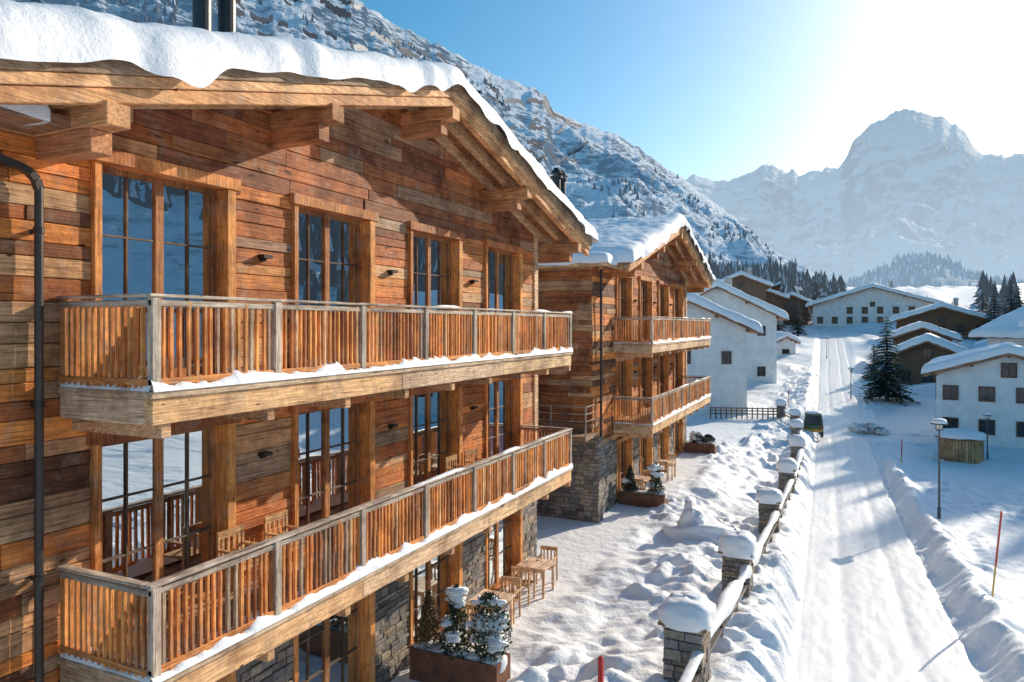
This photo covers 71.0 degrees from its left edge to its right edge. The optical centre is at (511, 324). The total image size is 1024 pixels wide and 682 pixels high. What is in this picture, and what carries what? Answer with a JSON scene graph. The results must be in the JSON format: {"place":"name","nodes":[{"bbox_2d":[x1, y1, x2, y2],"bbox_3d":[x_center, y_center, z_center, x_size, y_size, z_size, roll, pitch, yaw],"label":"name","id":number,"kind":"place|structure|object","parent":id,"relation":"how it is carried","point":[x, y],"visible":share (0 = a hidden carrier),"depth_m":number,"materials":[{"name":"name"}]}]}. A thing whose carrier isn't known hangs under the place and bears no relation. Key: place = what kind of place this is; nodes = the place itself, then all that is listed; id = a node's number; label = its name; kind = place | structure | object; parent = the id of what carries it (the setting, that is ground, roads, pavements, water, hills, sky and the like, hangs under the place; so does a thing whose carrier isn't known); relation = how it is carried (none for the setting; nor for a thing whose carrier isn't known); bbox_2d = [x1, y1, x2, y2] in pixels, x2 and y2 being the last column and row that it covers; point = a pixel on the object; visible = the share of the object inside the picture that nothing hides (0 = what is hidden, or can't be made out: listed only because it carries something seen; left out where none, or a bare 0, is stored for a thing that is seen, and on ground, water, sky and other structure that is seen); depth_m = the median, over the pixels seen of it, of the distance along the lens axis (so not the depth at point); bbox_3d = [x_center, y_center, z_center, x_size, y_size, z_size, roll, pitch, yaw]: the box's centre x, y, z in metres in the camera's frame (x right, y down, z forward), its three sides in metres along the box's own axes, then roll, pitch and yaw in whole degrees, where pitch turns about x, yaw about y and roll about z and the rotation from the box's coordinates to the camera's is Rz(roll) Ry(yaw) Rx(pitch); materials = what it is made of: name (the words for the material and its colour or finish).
{"place":"outdoors","nodes":[
{"label":"outdoors","id":0,"kind":"place"},
{"bbox_2d":[11,0,813,278],"bbox_3d":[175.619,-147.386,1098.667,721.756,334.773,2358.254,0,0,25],"label":"mountain slope","id":1,"kind":"structure","parent":0,"point":[614,157],"depth_m":600.60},
{"bbox_2d":[15,0,588,171],"bbox_3d":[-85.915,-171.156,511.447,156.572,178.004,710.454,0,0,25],"label":"rock outcrop","id":2,"kind":"object","parent":1,"relation":"on","point":[338,11],"visible":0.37,"depth_m":596.92,"materials":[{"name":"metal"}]},
{"bbox_2d":[22,0,850,286],"bbox_3d":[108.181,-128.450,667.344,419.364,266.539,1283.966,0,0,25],"label":"mountain forest","id":3,"kind":"object","parent":1,"relation":"on","point":[172,16],"visible":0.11,"depth_m":550.08,"materials":[{"name":"green plant"}]},
{"bbox_2d":[359,0,1023,180],"label":"sky","id":4,"kind":"structure","parent":0,"point":[714,90],"materials":[{"name":"blue"}]},
{"bbox_2d":[390,283,1023,681],"bbox_3d":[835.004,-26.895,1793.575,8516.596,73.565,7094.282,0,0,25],"label":"snowy ground","id":5,"kind":"structure","parent":0,"point":[624,571],"depth_m":23.78,"materials":[{"name":"snow"}]},
{"bbox_2d":[0,0,598,681],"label":"wooden chalet","id":6,"kind":"object","parent":5,"relation":"on","point":[248,282],"visible":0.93,"depth_m":10.14,"materials":[{"name":"brown"}]},
{"bbox_2d":[216,525,257,597],"bbox_3d":[-3.810,3.360,10.156,0.500,0.900,0.500,0,0,25],"label":"wooden chair","id":7,"kind":"object","parent":6,"relation":"in","point":[233,532],"visible":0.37,"depth_m":10.20,"materials":[{"name":"brown wood"}]},
{"bbox_2d":[263,510,304,581],"bbox_3d":[-3.430,3.360,10.972,0.500,0.900,0.500,0,0,25],"label":"wooden chair","id":8,"kind":"object","parent":6,"relation":"in","point":[282,515],"visible":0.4,"depth_m":11.02,"materials":[{"name":"brown wood"}]},
{"bbox_2d":[102,173,510,681],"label":"window glass","id":9,"kind":"structure","parent":6,"relation":"in","point":[140,193],"depth_m":10.22,"materials":[{"name":"blue"}]},
{"bbox_2d":[102,166,512,681],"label":"window frames","id":10,"kind":"structure","parent":6,"relation":"in","point":[159,183],"depth_m":12.27,"materials":[{"name":"brown wood"}]},
{"bbox_2d":[445,454,465,498],"bbox_3d":[-1.152,3.360,15.868,0.500,0.900,0.500,0,0,25],"label":"wooden chair","id":11,"kind":"object","parent":6,"relation":"in","point":[451,458],"visible":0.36,"depth_m":15.93,"materials":[{"name":"brown wood"}]},
{"bbox_2d":[464,448,485,471],"bbox_3d":[-0.773,3.360,16.682,0.500,0.900,0.500,0,0,35],"label":"wooden chair","id":12,"kind":"object","parent":6,"relation":"in","point":[470,452],"visible":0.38,"depth_m":16.78,"materials":[{"name":"brown wood"}]},
{"bbox_2d":[410,636,509,681],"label":"planter box","id":13,"kind":"object","parent":5,"relation":"on","point":[433,664],"visible":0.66,"depth_m":13.71,"materials":[{"name":"metal"}]},
{"bbox_2d":[413,589,443,649],"bbox_3d":[-1.648,5.852,14.246,0.656,1.295,0.630,0,0,-26],"label":"potted conifer","id":14,"kind":"object","parent":13,"relation":"on","point":[428,611],"visible":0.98,"depth_m":14.15,"materials":[{"name":"green plant"}]},
{"bbox_2d":[439,584,473,659],"bbox_3d":[-1.096,5.756,13.978,0.762,1.487,0.718,0,0,39],"label":"potted shrub","id":15,"kind":"object","parent":13,"relation":"in","point":[452,633],"visible":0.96,"depth_m":13.85,"materials":[{"name":"green plant"}]},
{"bbox_2d":[465,591,512,662],"bbox_3d":[-0.426,5.789,13.665,0.923,1.423,0.934,0,0,25],"label":"potted shrub","id":16,"kind":"object","parent":13,"relation":"in","point":[492,631],"visible":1,"depth_m":13.50,"materials":[{"name":"green plant"}]},
{"bbox_2d":[464,603,493,642],"bbox_3d":[-0.722,6.480,15.679,0.500,0.900,0.500,0,0,19],"label":"wooden chair","id":17,"kind":"object","parent":5,"relation":"on","point":[469,608],"visible":0.28,"depth_m":15.50,"materials":[{"name":"brown wood"}]},
{"bbox_2d":[468,589,514,632],"bbox_3d":[-0.457,6.558,16.317,0.794,0.745,0.800,0,0,25],"label":"terrace table","id":18,"kind":"object","parent":5,"relation":"on","point":[507,597],"visible":0.39,"depth_m":16.45,"materials":[{"name":"brown wood"}]},
{"bbox_2d":[496,576,520,623],"bbox_3d":[-0.096,6.480,16.965,0.500,0.900,0.500,0,0,19],"label":"wooden chair","id":19,"kind":"object","parent":5,"relation":"on","point":[509,579],"visible":0.59,"depth_m":17.09,"materials":[{"name":"brown wood"}]},
{"bbox_2d":[511,566,535,604],"bbox_3d":[0.284,6.480,18.078,0.500,0.900,0.500,0,0,19],"label":"wooden chair","id":20,"kind":"object","parent":5,"relation":"on","point":[528,583],"visible":0.84,"depth_m":17.88,"materials":[{"name":"brown wood"}]},
{"bbox_2d":[516,556,555,597],"bbox_3d":[0.640,6.558,18.674,0.794,0.745,0.800,0,0,25],"label":"terrace table","id":21,"kind":"object","parent":5,"relation":"on","point":[539,565],"visible":0.91,"depth_m":18.55,"materials":[{"name":"brown wood"}]},
{"bbox_2d":[536,545,557,585],"bbox_3d":[0.935,6.480,19.353,0.500,0.900,0.500,0,0,19],"label":"wooden chair","id":22,"kind":"object","parent":5,"relation":"on","point":[551,549],"visible":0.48,"depth_m":19.51,"materials":[{"name":"brown wood"}]},
{"bbox_2d":[598,656,603,681],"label":"snow marker pole","id":23,"kind":"object","parent":5,"relation":"on","point":[600,668],"visible":1,"depth_m":10.97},
{"bbox_2d":[536,168,715,522],"bbox_3d":[0.729,-0.050,35.608,15.640,15.300,19.080,0,0,25],"label":"wooden chalet","id":24,"kind":"object","parent":5,"relation":"on","point":[621,396],"visible":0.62,"depth_m":27.45,"materials":[{"name":"brown"}]},
{"bbox_2d":[618,278,677,489],"bbox_3d":[6.472,2.435,33.575,0.016,8.770,12.100,0,0,25],"label":"window glass","id":25,"kind":"structure","parent":24,"relation":"in","point":[643,285],"depth_m":32.42,"materials":[{"name":"blue"}]},
{"bbox_2d":[618,277,678,489],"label":"window frames","id":26,"kind":"structure","parent":24,"relation":"in","point":[620,278],"depth_m":31.96,"materials":[{"name":"brown wood"}]},
{"bbox_2d":[635,479,645,489],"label":"wooden chair","id":27,"kind":"object","parent":5,"relation":"on","point":[642,484],"visible":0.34,"depth_m":28.09,"materials":[{"name":"brown wood"}]},
{"bbox_2d":[634,475,650,488],"bbox_3d":[5.318,6.558,28.961,0.894,0.745,0.900,0,0,25],"label":"terrace table","id":28,"kind":"object","parent":5,"relation":"on","point":[646,479],"visible":0.37,"depth_m":29.05,"materials":[{"name":"brown wood"}]},
{"bbox_2d":[618,487,667,507],"bbox_3d":[5.014,6.620,27.668,1.961,0.660,0.600,0,0,25],"label":"planter box","id":29,"kind":"object","parent":5,"relation":"on","point":[641,498],"visible":0.88,"depth_m":27.41,"materials":[{"name":"metal"}]},
{"bbox_2d":[620,465,638,491],"bbox_3d":[4.590,6.007,27.896,0.720,1.186,0.694,0,0,-45],"label":"potted conifer","id":30,"kind":"object","parent":29,"relation":"on","point":[629,481],"visible":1,"depth_m":27.78,"materials":[{"name":"green plant"}]},
{"bbox_2d":[645,462,665,496],"bbox_3d":[5.485,5.905,27.436,0.805,1.390,0.718,0,0,25],"label":"potted shrub","id":31,"kind":"object","parent":29,"relation":"in","point":[656,474],"visible":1,"depth_m":27.33,"materials":[{"name":"green plant"}]},
{"bbox_2d":[656,461,668,481],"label":"wooden chair","id":32,"kind":"object","parent":5,"relation":"on","point":[666,470],"visible":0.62,"depth_m":31.71,"materials":[{"name":"brown wood"}]},
{"bbox_2d":[658,459,676,479],"bbox_3d":[7.006,6.558,32.587,0.794,0.745,0.800,0,0,25],"label":"terrace table","id":33,"kind":"object","parent":5,"relation":"on","point":[671,462],"visible":0.64,"depth_m":32.55,"materials":[{"name":"brown wood"}]},
{"bbox_2d":[664,454,675,474],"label":"wooden chair","id":34,"kind":"object","parent":5,"relation":"on","point":[671,455],"visible":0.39,"depth_m":33.45,"materials":[{"name":"brown wood"}]},
{"bbox_2d":[657,591,716,681],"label":"stone post","id":35,"kind":"object","parent":5,"relation":"on","point":[686,620],"visible":0.92,"depth_m":12.39,"materials":[{"name":"grey stone"}]},
{"bbox_2d":[679,650,704,681],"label":"fence rail","id":36,"kind":"object","parent":35,"relation":"attached to","point":[690,673],"visible":1,"depth_m":11.85,"materials":[{"name":"metal"}]},
{"bbox_2d":[663,500,733,543],"bbox_3d":[6.348,6.614,23.998,2.295,1.454,2.228,0,0,-10],"label":"snow mound","id":37,"kind":"object","parent":5,"relation":"on","point":[693,523],"visible":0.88,"depth_m":23.69,"materials":[{"name":"snow"}]},
{"bbox_2d":[684,441,716,454],"bbox_3d":[10.240,6.630,39.134,1.761,0.641,0.600,0,0,25],"label":"planter box","id":38,"kind":"object","parent":5,"relation":"on","point":[701,447],"visible":0.96,"depth_m":38.85,"materials":[{"name":"metal"}]},
{"bbox_2d":[689,431,703,442],"bbox_3d":[10.106,6.190,39.186,0.947,0.821,0.844,0,0,-40],"label":"potted shrub","id":39,"kind":"object","parent":38,"relation":"in","point":[694,436],"visible":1,"depth_m":39.01,"materials":[{"name":"green plant"}]},
{"bbox_2d":[701,434,714,443],"bbox_3d":[10.614,6.250,38.950,0.843,0.700,0.781,0,0,25],"label":"potted shrub","id":40,"kind":"object","parent":38,"relation":"in","point":[708,438],"visible":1,"depth_m":38.76,"materials":[{"name":"green plant"}]},
{"bbox_2d":[687,303,746,414],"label":"walls","id":41,"kind":"structure","parent":5,"relation":"on","point":[728,385],"depth_m":63.67,"materials":[{"name":"paint"}]},
{"bbox_2d":[687,351,731,363],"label":"window frames","id":42,"kind":"structure","parent":41,"relation":"attached to","point":[722,356],"depth_m":63.59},
{"bbox_2d":[687,352,730,362],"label":"window panes","id":43,"kind":"object","parent":42,"relation":"in","point":[724,358],"visible":0.27,"depth_m":63.61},
{"bbox_2d":[687,301,761,334],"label":"roof","id":44,"kind":"structure","parent":41,"relation":"on","point":[748,329],"depth_m":62.63,"materials":[{"name":"brown"}]},
{"bbox_2d":[687,293,763,333],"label":"roof snow","id":45,"kind":"structure","parent":41,"relation":"on","point":[728,313],"depth_m":62.60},
{"bbox_2d":[718,530,756,596],"bbox_3d":[5.831,6.725,18.574,0.943,2.791,0.940,0,0,26],"label":"stone post","id":46,"kind":"object","parent":5,"relation":"on","point":[737,549],"visible":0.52,"depth_m":18.28,"materials":[{"name":"grey stone"}]},
{"bbox_2d":[710,563,752,651],"bbox_3d":[4.688,6.500,15.522,0.329,1.823,5.908,0,0,25],"label":"fence rail","id":47,"kind":"object","parent":46,"relation":"attached to","point":[730,596],"visible":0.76,"depth_m":15.04,"materials":[{"name":"wood"},{"name":"snow"}]},
{"bbox_2d":[701,289,776,383],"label":"walls","id":48,"kind":"structure","parent":5,"relation":"on","point":[761,350],"depth_m":85.35,"materials":[{"name":"paint"}]},
{"bbox_2d":[694,278,788,319],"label":"roof snow","id":49,"kind":"structure","parent":48,"relation":"on","point":[756,301],"depth_m":84.41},
{"bbox_2d":[700,286,787,321],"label":"roof","id":50,"kind":"structure","parent":48,"relation":"on","point":[779,318],"depth_m":84.57,"materials":[{"name":"brown"}]},
{"bbox_2d":[757,326,765,375],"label":"window frames","id":51,"kind":"structure","parent":48,"relation":"attached to","point":[762,366],"depth_m":85.19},
{"bbox_2d":[758,327,764,375],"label":"window panes","id":52,"kind":"object","parent":51,"relation":"in","point":[763,371],"visible":0.2,"depth_m":85.22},
{"bbox_2d":[710,407,778,419],"bbox_3d":[19.825,7.637,61.353,5.652,1.244,0.125,0,0,14],"label":"wooden fence","id":53,"kind":"object","parent":5,"relation":"on","point":[742,410],"visible":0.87,"depth_m":61.29,"materials":[{"name":"brown wood"}]},
{"bbox_2d":[719,268,772,301],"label":"chalet","id":54,"kind":"object","parent":5,"relation":"on","point":[747,283],"visible":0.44,"depth_m":134.34,"materials":[{"name":"paint"}]},
{"bbox_2d":[755,487,782,532],"bbox_3d":[9.376,7.308,26.184,0.947,2.744,0.924,0,0,24],"label":"stone post","id":55,"kind":"object","parent":5,"relation":"on","point":[769,500],"visible":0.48,"depth_m":25.90,"materials":[{"name":"grey stone"}]},
{"bbox_2d":[752,510,779,572],"bbox_3d":[7.831,7.034,22.276,0.355,2.012,7.806,0,0,25],"label":"fence rail","id":56,"kind":"object","parent":55,"relation":"attached to","point":[765,537],"visible":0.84,"depth_m":22.24,"materials":[{"name":"metal"}]},
{"bbox_2d":[780,479,793,517],"bbox_3d":[11.397,7.572,29.937,0.267,1.850,7.904,0,0,25],"label":"fence rail","id":57,"kind":"object","parent":55,"relation":"attached to","point":[788,488],"visible":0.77,"depth_m":30.16,"materials":[{"name":"metal"}]},
{"bbox_2d":[704,253,846,323],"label":"conifer forest","id":58,"kind":"object","parent":5,"relation":"on","point":[772,272],"visible":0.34,"depth_m":210.62,"materials":[{"name":"green plant"}]},
{"bbox_2d":[766,288,789,330],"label":"white chalet","id":59,"kind":"object","parent":5,"relation":"on","point":[775,298],"visible":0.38,"depth_m":149.15,"materials":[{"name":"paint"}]},
{"bbox_2d":[775,398,786,417],"bbox_3d":[23.228,7.744,61.994,0.956,2.831,0.948,0,0,27],"label":"stone post","id":60,"kind":"object","parent":5,"relation":"on","point":[780,404],"visible":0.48,"depth_m":61.65,"materials":[{"name":"grey stone"}]},
{"bbox_2d":[771,278,801,291],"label":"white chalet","id":61,"kind":"object","parent":5,"relation":"on","point":[776,286],"visible":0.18,"depth_m":189.66,"materials":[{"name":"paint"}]},
{"bbox_2d":[776,457,797,493],"bbox_3d":[12.973,7.675,33.889,0.941,2.855,0.911,0,0,25],"label":"stone post","id":62,"kind":"object","parent":5,"relation":"on","point":[786,468],"visible":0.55,"depth_m":33.59,"materials":[{"name":"grey stone"}]},
{"bbox_2d":[777,331,800,355],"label":"white hut","id":63,"kind":"object","parent":5,"relation":"on","point":[786,342],"visible":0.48,"depth_m":108.00,"materials":[{"name":"paint"}]},
{"bbox_2d":[789,408,800,427],"bbox_3d":[22.433,7.974,56.954,0.939,2.764,0.960,0,0,25],"label":"stone post","id":64,"kind":"object","parent":5,"relation":"on","point":[794,413],"visible":0.38,"depth_m":56.62,"materials":[{"name":"grey stone"}]},
{"bbox_2d":[789,419,803,434],"bbox_3d":[19.810,7.931,50.016,0.930,2.782,0.968,0,0,24],"label":"stone post","id":65,"kind":"object","parent":5,"relation":"on","point":[796,425],"visible":0.37,"depth_m":49.70,"materials":[{"name":"grey stone"}]},
{"bbox_2d":[789,434,805,460],"bbox_3d":[16.594,7.783,41.806,0.930,2.856,0.958,0,0,23],"label":"stone post","id":66,"kind":"object","parent":5,"relation":"on","point":[797,442],"visible":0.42,"depth_m":41.50,"materials":[{"name":"grey stone"}]},
{"bbox_2d":[783,288,812,324],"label":"brown chalet","id":67,"kind":"object","parent":5,"relation":"on","point":[791,303],"visible":0.45,"depth_m":164.56,"materials":[{"name":"paint"}]},
{"bbox_2d":[789,303,807,336],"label":"spruce tree","id":68,"kind":"object","parent":5,"relation":"on","point":[797,328],"visible":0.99,"depth_m":139.74,"materials":[{"name":"green plant"}]},
{"bbox_2d":[795,448,803,483],"bbox_3d":[14.995,7.844,37.748,0.375,1.680,8.102,0,0,25],"label":"fence rail","id":69,"kind":"object","parent":5,"relation":"on","point":[800,455],"visible":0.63,"depth_m":38.93,"materials":[{"name":"metal"}]},
{"bbox_2d":[802,410,823,437],"bbox_3d":[23.919,7.764,57.142,1.400,2.044,2.780,0,0,19],"label":"parked utility vehicle","id":70,"kind":"object","parent":5,"relation":"on","point":[812,420],"visible":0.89,"depth_m":56.05,"materials":[{"name":"green"}]},
{"bbox_2d":[810,280,821,312],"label":"spruce tree","id":71,"kind":"object","parent":5,"relation":"on","point":[816,294],"visible":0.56,"depth_m":181.92,"materials":[{"name":"green plant"}]},
{"bbox_2d":[849,422,864,431],"bbox_3d":[28.830,8.608,60.013,1.540,0.977,1.574,0,0,25],"label":"snowy bush","id":72,"kind":"object","parent":5,"relation":"on","point":[853,426],"visible":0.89,"depth_m":59.65,"materials":[{"name":"snow"}]},
{"bbox_2d":[860,344,879,380],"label":"spruce tree","id":73,"kind":"object","parent":5,"relation":"on","point":[873,368],"visible":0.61,"depth_m":85.91,"materials":[{"name":"green plant"}]},
{"bbox_2d":[860,422,880,433],"bbox_3d":[29.426,8.526,59.033,1.669,1.166,1.387,0,0,25],"label":"snowy bush","id":74,"kind":"object","parent":5,"relation":"on","point":[869,426],"visible":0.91,"depth_m":58.86,"materials":[{"name":"snow"}]},
{"bbox_2d":[805,280,943,325],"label":"white hotel","id":75,"kind":"structure","parent":5,"relation":"on","point":[872,303],"depth_m":150.45,"materials":[{"name":"paint"}]},
{"bbox_2d":[817,302,914,323],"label":"window frames","id":76,"kind":"structure","parent":75,"relation":"in","point":[872,302],"depth_m":150.60,"materials":[{"name":"brown wood"}]},
{"bbox_2d":[818,302,914,322],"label":"window panes","id":77,"kind":"structure","parent":75,"relation":"in","point":[849,309],"depth_m":150.49,"materials":[{"name":"grey"}]},
{"bbox_2d":[870,427,888,434],"bbox_3d":[29.807,8.631,57.990,1.577,0.788,1.410,0,0,-41],"label":"snowy bush","id":78,"kind":"object","parent":5,"relation":"on","point":[883,431],"visible":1,"depth_m":57.56,"materials":[{"name":"snow"}]},
{"bbox_2d":[858,317,920,405],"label":"spruce tree","id":79,"kind":"object","parent":5,"relation":"on","point":[886,387],"visible":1,"depth_m":72.57,"materials":[{"name":"green plant"}]},
{"bbox_2d":[887,321,962,363],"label":"brown chalet","id":80,"kind":"object","parent":5,"relation":"on","point":[908,332],"visible":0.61,"depth_m":97.54,"materials":[{"name":"paint"}]},
{"bbox_2d":[889,333,969,384],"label":"brown chalet","id":81,"kind":"object","parent":5,"relation":"on","point":[917,353],"visible":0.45,"depth_m":84.14,"materials":[{"name":"paint"}]},
{"bbox_2d":[901,348,932,382],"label":"window frames","id":82,"kind":"structure","parent":81,"relation":"in","point":[923,348],"depth_m":84.02,"materials":[{"name":"brown wood"}]},
{"bbox_2d":[902,349,931,381],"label":"window panes","id":83,"kind":"structure","parent":81,"relation":"in","point":[924,350],"depth_m":84.13,"materials":[{"name":"grey"}]},
{"bbox_2d":[930,418,947,518],"bbox_3d":[18.609,6.402,31.300,0.680,4.668,0.680,0,0,25],"label":"street lamp","id":84,"kind":"object","parent":5,"relation":"on","point":[938,423],"visible":0.98,"depth_m":31.26,"materials":[{"name":"metal"}]},
{"bbox_2d":[889,297,996,339],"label":"alpine inn","id":85,"kind":"structure","parent":5,"relation":"on","point":[962,321],"depth_m":117.47,"materials":[{"name":"paint"}]},
{"bbox_2d":[896,316,979,338],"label":"window frames","id":86,"kind":"structure","parent":85,"relation":"in","point":[963,333],"depth_m":115.76,"materials":[{"name":"brown wood"}]},
{"bbox_2d":[902,316,978,331],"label":"window panes","id":87,"kind":"structure","parent":85,"relation":"in","point":[943,317],"depth_m":117.77,"materials":[{"name":"grey"}]},
{"bbox_2d":[935,428,986,463],"bbox_3d":[29.346,7.974,47.009,2.921,2.292,2.931,0,0,25],"label":"wooden kiosk","id":88,"kind":"object","parent":5,"relation":"on","point":[962,445],"visible":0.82,"depth_m":45.96,"materials":[{"name":"brown wood"}]},
{"bbox_2d":[936,357,1023,448],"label":"walls","id":89,"kind":"structure","parent":5,"relation":"on","point":[968,409],"depth_m":52.17,"materials":[{"name":"paint"}]},
{"bbox_2d":[921,341,1023,373],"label":"roof snow","id":90,"kind":"structure","parent":89,"relation":"on","point":[966,356],"depth_m":52.42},
{"bbox_2d":[923,353,1023,376],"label":"roof","id":91,"kind":"structure","parent":89,"relation":"on","point":[971,364],"depth_m":51.99,"materials":[{"name":"brown"}]},
{"bbox_2d":[943,363,1023,436],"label":"window frames","id":92,"kind":"structure","parent":89,"relation":"attached to","point":[1017,422],"depth_m":52.10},
{"bbox_2d":[944,364,1023,435],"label":"window panes","id":93,"kind":"object","parent":92,"relation":"in","point":[990,394],"visible":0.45,"depth_m":52.10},
{"bbox_2d":[976,291,989,314],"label":"spruce tree","id":94,"kind":"object","parent":5,"relation":"on","point":[982,305],"visible":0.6,"depth_m":127.90,"materials":[{"name":"green plant"}]},
{"bbox_2d":[983,412,991,459],"bbox_3d":[31.105,7.403,47.000,0.544,3.434,0.544,0,0,25],"label":"street lamp","id":95,"kind":"object","parent":5,"relation":"on","point":[987,415],"visible":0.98,"depth_m":46.97,"materials":[{"name":"metal"}]},
{"bbox_2d":[977,287,1003,338],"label":"spruce tree","id":96,"kind":"object","parent":5,"relation":"on","point":[994,312],"visible":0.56,"depth_m":111.95,"materials":[{"name":"green plant"}]},
{"bbox_2d":[968,306,1023,345],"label":"alpine lodge","id":97,"kind":"structure","parent":5,"relation":"on","point":[1003,328],"depth_m":69.01,"materials":[{"name":"paint"}]},
{"bbox_2d":[991,511,1002,596],"bbox_3d":[13.465,6.391,19.953,0.267,2.482,0.048,0,0,25],"label":"snow marker pole","id":98,"kind":"object","parent":5,"relation":"on","point":[996,556],"visible":0.96,"depth_m":19.94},
{"bbox_2d":[971,270,1023,316],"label":"conifer forest","id":99,"kind":"object","parent":5,"relation":"on","point":[985,285],"visible":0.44,"depth_m":150.61,"materials":[{"name":"green plant"}]},
{"bbox_2d":[1000,280,1020,314],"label":"spruce tree","id":100,"kind":"object","parent":5,"relation":"on","point":[1010,307],"visible":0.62,"depth_m":129.87,"materials":[{"name":"green plant"}]},
{"bbox_2d":[1009,286,1023,310],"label":"spruce tree","id":101,"kind":"object","parent":5,"relation":"on","point":[1018,302],"visible":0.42,"depth_m":107.97,"materials":[{"name":"green plant"}]},
{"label":"walls","id":102,"kind":"object","parent":5,"relation":"on","visible":0},
{"bbox_2d":[972,339,986,348],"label":"roof snow","id":103,"kind":"structure","parent":102,"relation":"on","point":[981,343],"depth_m":87.92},
{"bbox_2d":[685,109,1023,283],"bbox_3d":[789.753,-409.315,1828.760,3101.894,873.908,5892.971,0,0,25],"label":"mountain range","id":104,"kind":"structure","parent":0,"point":[902,182],"depth_m":2191.22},
{"bbox_2d":[796,330,981,681],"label":"road","id":105,"kind":"structure","parent":0,"point":[874,609],"depth_m":22.71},
{"bbox_2d":[855,256,1001,287],"bbox_3d":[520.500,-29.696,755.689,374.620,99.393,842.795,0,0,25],"label":"wooded hill","id":106,"kind":"structure","parent":0,"point":[959,280],"depth_m":612.15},
{"bbox_2d":[844,250,1023,287],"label":"hill forest","id":107,"kind":"object","parent":106,"relation":"on","point":[910,267],"visible":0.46,"depth_m":658.83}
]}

